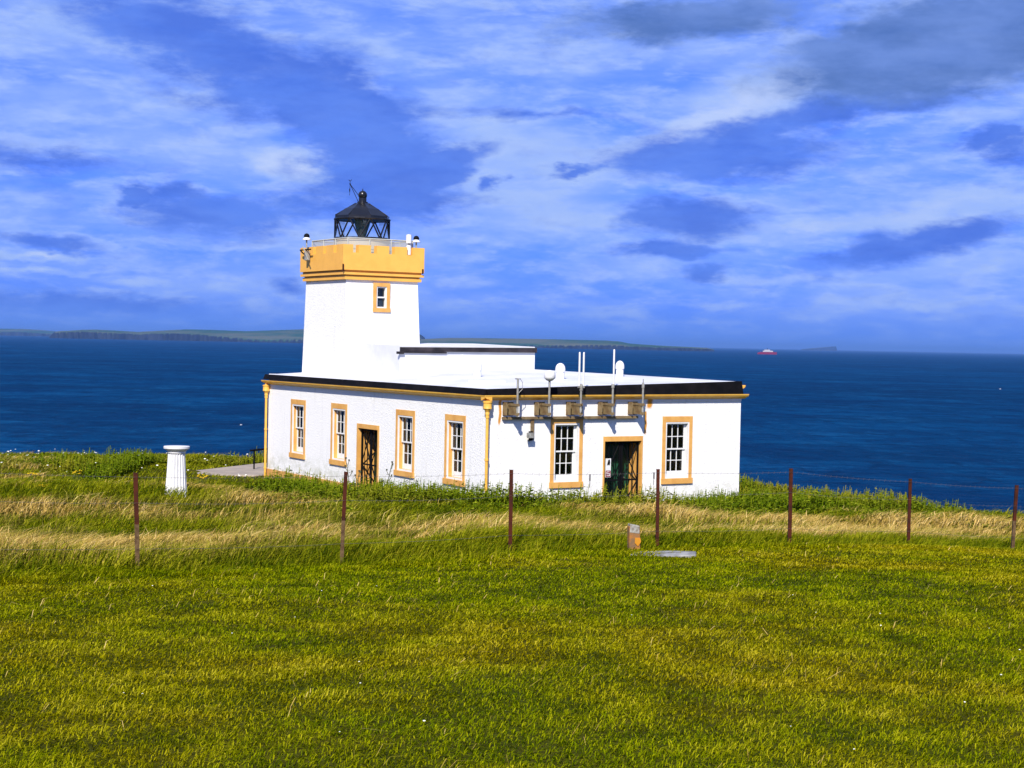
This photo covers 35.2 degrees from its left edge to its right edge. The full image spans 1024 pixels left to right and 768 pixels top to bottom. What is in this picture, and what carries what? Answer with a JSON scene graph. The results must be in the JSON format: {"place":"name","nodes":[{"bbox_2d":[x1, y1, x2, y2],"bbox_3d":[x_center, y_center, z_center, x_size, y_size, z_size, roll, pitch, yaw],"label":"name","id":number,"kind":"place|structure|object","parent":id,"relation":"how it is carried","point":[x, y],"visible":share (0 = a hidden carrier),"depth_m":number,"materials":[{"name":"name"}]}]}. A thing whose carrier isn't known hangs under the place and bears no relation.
{"place":"outdoors","nodes":[
{"label":"outdoors","id":0,"kind":"place"},
{"bbox_2d":[0,329,56,335],"bbox_3d":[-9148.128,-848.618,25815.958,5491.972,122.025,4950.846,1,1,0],"label":"island","id":1,"kind":"structure","parent":0,"point":[17,332],"depth_m":23845.25,"materials":[{"name":"blue"}]},
{"bbox_2d":[196,463,267,476],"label":"path","id":2,"kind":"structure","parent":0,"point":[248,470],"depth_m":62.24,"materials":[{"name":"concrete"}]},
{"bbox_2d":[250,448,267,468],"bbox_3d":[-9.922,2.990,63.852,0.080,0.881,1.622,2,2,22],"label":"handrail","id":3,"kind":"object","parent":2,"relation":"on","point":[253,450],"visible":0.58,"depth_m":63.34,"materials":[{"name":"black metal"}]},
{"bbox_2d":[49,329,424,342],"bbox_3d":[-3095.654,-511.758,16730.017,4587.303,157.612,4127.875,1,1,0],"label":"island","id":4,"kind":"structure","parent":0,"point":[284,336],"depth_m":15043.14,"materials":[{"name":"blue"}]},
{"bbox_2d":[382,461,392,485],"bbox_3d":[-3.441,2.796,44.604,0.320,1.325,0.215,1,1,0],"label":"thistle","id":5,"kind":"object","parent":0,"point":[390,471],"visible":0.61,"depth_m":44.57,"materials":[{"name":"plant"}]},
{"bbox_2d":[0,336,1023,513],"bbox_3d":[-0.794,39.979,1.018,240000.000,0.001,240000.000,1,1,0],"label":"water","id":6,"kind":"structure","parent":0,"point":[946,420],"depth_m":1057.63,"materials":[{"name":"blue liquid"}]},
{"bbox_2d":[757,350,776,354],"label":"ferry boat","id":7,"kind":"object","parent":6,"relation":"on","point":[768,352],"visible":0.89,"depth_m":10071.87,"materials":[{"name":"red paint"}]},
{"bbox_2d":[0,464,1023,767],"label":"ground","id":8,"kind":"structure","parent":0,"point":[516,738],"depth_m":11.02,"materials":[{"name":"green plant"}]},
{"bbox_2d":[71,470,81,480],"bbox_3d":[-12.854,2.832,47.576,0.342,0.633,0.341,1,1,0],"label":"ragwort plant","id":9,"kind":"object","parent":8,"relation":"on","point":[78,473],"visible":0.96,"depth_m":47.55,"materials":[{"name":"yellow plant"}]},
{"bbox_2d":[164,445,189,497],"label":"stone pillar","id":10,"kind":"structure","parent":8,"relation":"on","point":[176,471],"depth_m":39.89,"materials":[{"name":"white stone"}]},
{"bbox_2d":[197,474,208,484],"bbox_3d":[-8.678,2.766,45.111,0.335,0.486,0.335,2,2,28],"label":"ragwort plant","id":11,"kind":"object","parent":8,"relation":"on","point":[202,477],"visible":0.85,"depth_m":45.09,"materials":[{"name":"yellow plant"}]},
{"bbox_2d":[345,457,355,488],"bbox_3d":[-4.436,2.660,44.089,0.307,1.318,0.203,2,2,37],"label":"thistle","id":12,"kind":"object","parent":8,"relation":"on","point":[347,469],"visible":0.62,"depth_m":44.07,"materials":[{"name":"plant"}]},
{"bbox_2d":[352,470,361,488],"bbox_3d":[-4.119,2.777,43.064,0.285,0.955,0.220,0,2,-41],"label":"thistle","id":13,"kind":"object","parent":8,"relation":"on","point":[359,471],"visible":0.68,"depth_m":43.08,"materials":[{"name":"green plant"}]},
{"bbox_2d":[261,179,748,500],"bbox_3d":[-0.832,-1.557,56.252,10.015,11.518,16.466,0,2,-32],"label":"lighthouse","id":14,"kind":"object","parent":8,"relation":"on","point":[374,388],"visible":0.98,"depth_m":52.53,"materials":[{"name":"white paint"}]},
{"bbox_2d":[289,399,305,458],"bbox_3d":[-7.630,1.623,58.416,0.370,2.120,1.310,0,2,-32],"label":"window","id":15,"kind":"structure","parent":14,"relation":"in","point":[297,443],"depth_m":58.73,"materials":[{"name":"white paint"}]},
{"bbox_2d":[300,233,310,260],"bbox_3d":[-7.501,-5.000,58.912,0.300,1.000,0.900,0,2,-32],"label":"gallery lamp","id":16,"kind":"object","parent":14,"relation":"attached to","point":[306,253],"visible":1,"depth_m":58.86,"materials":[{"name":"metal"}]},
{"bbox_2d":[329,403,346,466],"bbox_3d":[-5.844,1.732,55.536,0.370,2.120,1.290,0,2,-32],"label":"window","id":17,"kind":"structure","parent":14,"relation":"in","point":[338,450],"depth_m":55.82,"materials":[{"name":"white paint"}]},
{"bbox_2d":[356,423,378,487],"bbox_3d":[-4.529,2.769,53.776,0.700,2.850,1.630,0,2,-32],"label":"doorway","id":18,"kind":"structure","parent":14,"relation":"in","point":[367,443],"depth_m":54.21,"materials":[{"name":"orange paint"}]},
{"bbox_2d":[373,283,390,311],"bbox_3d":[-4.788,-3.099,57.883,0.690,1.040,0.575,0,2,-32],"label":"tower window","id":19,"kind":"structure","parent":14,"relation":"in","point":[381,302],"depth_m":57.78,"materials":[{"name":"white paint"}]},
{"bbox_2d":[393,409,414,477],"bbox_3d":[-3.295,1.887,51.425,0.370,2.120,1.310,0,2,-32],"label":"window","id":20,"kind":"structure","parent":14,"relation":"in","point":[404,460],"depth_m":51.68,"materials":[{"name":"white paint"}]},
{"bbox_2d":[406,234,411,254],"bbox_3d":[-3.727,-4.877,58.196,0.200,1.040,0.200,0,2,-32],"label":"fog signal","id":21,"kind":"object","parent":14,"relation":"on","point":[408,239],"visible":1,"depth_m":58.12,"materials":[{"name":"white paint"}]},
{"bbox_2d":[413,236,419,247],"bbox_3d":[-3.507,-4.924,59.037,0.300,1.000,0.292,0,2,-32],"label":"gallery lamp","id":22,"kind":"object","parent":14,"relation":"attached to","point":[416,239],"visible":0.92,"depth_m":58.96,"materials":[{"name":"metal"}]},
{"bbox_2d":[442,414,465,486],"bbox_3d":[-1.612,1.990,48.711,0.370,2.120,1.280,0,2,-32],"label":"window","id":23,"kind":"structure","parent":14,"relation":"in","point":[453,467],"depth_m":48.95,"materials":[{"name":"white paint"}]},
{"bbox_2d":[502,378,522,416],"bbox_3d":[0.028,0.388,47.160,0.367,1.126,0.537,0,2,-32],"label":"antenna mast","id":24,"kind":"object","parent":14,"relation":"attached to","point":[510,408],"visible":1,"depth_m":47.11,"materials":[{"name":"metal"}]},
{"bbox_2d":[527,431,533,440],"bbox_3d":[0.518,1.539,47.637,0.310,0.280,0.223,0,2,-32],"label":"floodlight","id":25,"kind":"object","parent":14,"relation":"attached to","point":[530,435],"visible":1,"depth_m":47.58,"materials":[{"name":"grey metal"}]},
{"bbox_2d":[534,370,554,416],"bbox_3d":[1.000,0.272,47.683,0.370,1.370,0.664,0,2,-32],"label":"antenna mast","id":26,"kind":"object","parent":14,"relation":"attached to","point":[541,408],"visible":1,"depth_m":47.54,"materials":[{"name":"metal"}]},
{"bbox_2d":[549,419,582,487],"bbox_3d":[1.593,2.056,48.598,1.200,2.120,0.270,0,2,-32],"label":"window","id":27,"kind":"structure","parent":14,"relation":"in","point":[569,481],"depth_m":48.68,"materials":[{"name":"white paint"}]},
{"bbox_2d":[502,416,637,439],"bbox_3d":[1.791,1.317,48.517,4.880,0.690,0.085,0,2,-32],"label":"cable tray","id":28,"kind":"object","parent":14,"relation":"attached to","point":[564,417],"visible":1,"depth_m":48.32,"materials":[{"name":"grey metal"}]},
{"bbox_2d":[566,352,584,415],"bbox_3d":[1.944,0.000,48.297,0.360,1.920,0.598,0,2,-32],"label":"antenna mast","id":29,"kind":"object","parent":14,"relation":"attached to","point":[573,408],"visible":1,"depth_m":48.15,"materials":[{"name":"metal"}]},
{"bbox_2d":[597,349,614,415],"bbox_3d":[2.917,-0.047,48.930,0.360,2.020,0.545,0,2,-32],"label":"antenna mast","id":30,"kind":"object","parent":14,"relation":"attached to","point":[605,408],"visible":1,"depth_m":48.82,"materials":[{"name":"metal"}]},
{"bbox_2d":[605,458,610,476],"bbox_3d":[2.946,2.572,49.455,0.200,0.580,0.018,0,2,-32],"label":"notice board","id":31,"kind":"object","parent":14,"relation":"attached to","point":[607,467],"visible":1,"depth_m":49.44,"materials":[{"name":"white paint"}]},
{"bbox_2d":[602,436,642,500],"bbox_3d":[3.222,3.020,49.935,1.490,2.850,0.700,0,2,-32],"label":"doorway","id":32,"kind":"structure","parent":14,"relation":"in","point":[625,453],"depth_m":50.06,"materials":[{"name":"green paint"}]},
{"bbox_2d":[628,379,644,415],"bbox_3d":[3.868,0.402,49.538,0.360,1.130,0.542,0,2,-32],"label":"antenna mast","id":33,"kind":"object","parent":14,"relation":"attached to","point":[635,407],"visible":1,"depth_m":49.51,"materials":[{"name":"metal"}]},
{"bbox_2d":[661,416,692,483],"bbox_3d":[5.143,2.071,50.796,1.220,2.120,0.270,0,2,-32],"label":"window","id":34,"kind":"structure","parent":14,"relation":"in","point":[680,476],"depth_m":50.88,"materials":[{"name":"white paint"}]},
{"bbox_2d":[0,468,1022,566],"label":"wire fence","id":35,"kind":"object","parent":8,"relation":"on","point":[136,508],"visible":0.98,"depth_m":23.53,"materials":[{"name":"metal"}]},
{"bbox_2d":[0,450,1023,584],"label":"long grass","id":36,"kind":"structure","parent":8,"relation":"on","point":[44,541],"depth_m":32.28,"materials":[{"name":"plant"}]},
{"bbox_2d":[0,445,1023,536],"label":"leafy weeds","id":37,"kind":"object","parent":8,"relation":"on","point":[759,497],"visible":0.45,"depth_m":44.45,"materials":[{"name":"green plant"}]},
{"bbox_2d":[627,523,640,549],"bbox_3d":[1.817,2.359,24.060,0.180,0.551,0.132,1,2,-14],"label":"marker post","id":38,"kind":"object","parent":8,"relation":"on","point":[633,536],"visible":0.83,"depth_m":24.00,"materials":[{"name":"brown wood"}]},
{"bbox_2d":[631,551,695,557],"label":"stone slab","id":39,"kind":"structure","parent":8,"relation":"on","point":[681,554],"depth_m":23.39,"materials":[{"name":"grey stone"}]},
{"bbox_2d":[0,0,1023,353],"label":"sky","id":40,"kind":"structure","parent":0,"point":[767,174],"materials":[{"name":"blue"}]},
{"bbox_2d":[419,338,713,350],"bbox_3d":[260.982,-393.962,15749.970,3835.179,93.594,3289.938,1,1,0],"label":"island","id":41,"kind":"structure","parent":0,"point":[574,344],"depth_m":14928.58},
{"bbox_2d":[801,346,836,350],"bbox_3d":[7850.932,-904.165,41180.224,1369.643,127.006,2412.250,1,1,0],"label":"sea stack island","id":42,"kind":"structure","parent":0,"point":[833,348],"depth_m":40023.50,"materials":[{"name":"blue"}]}
]}

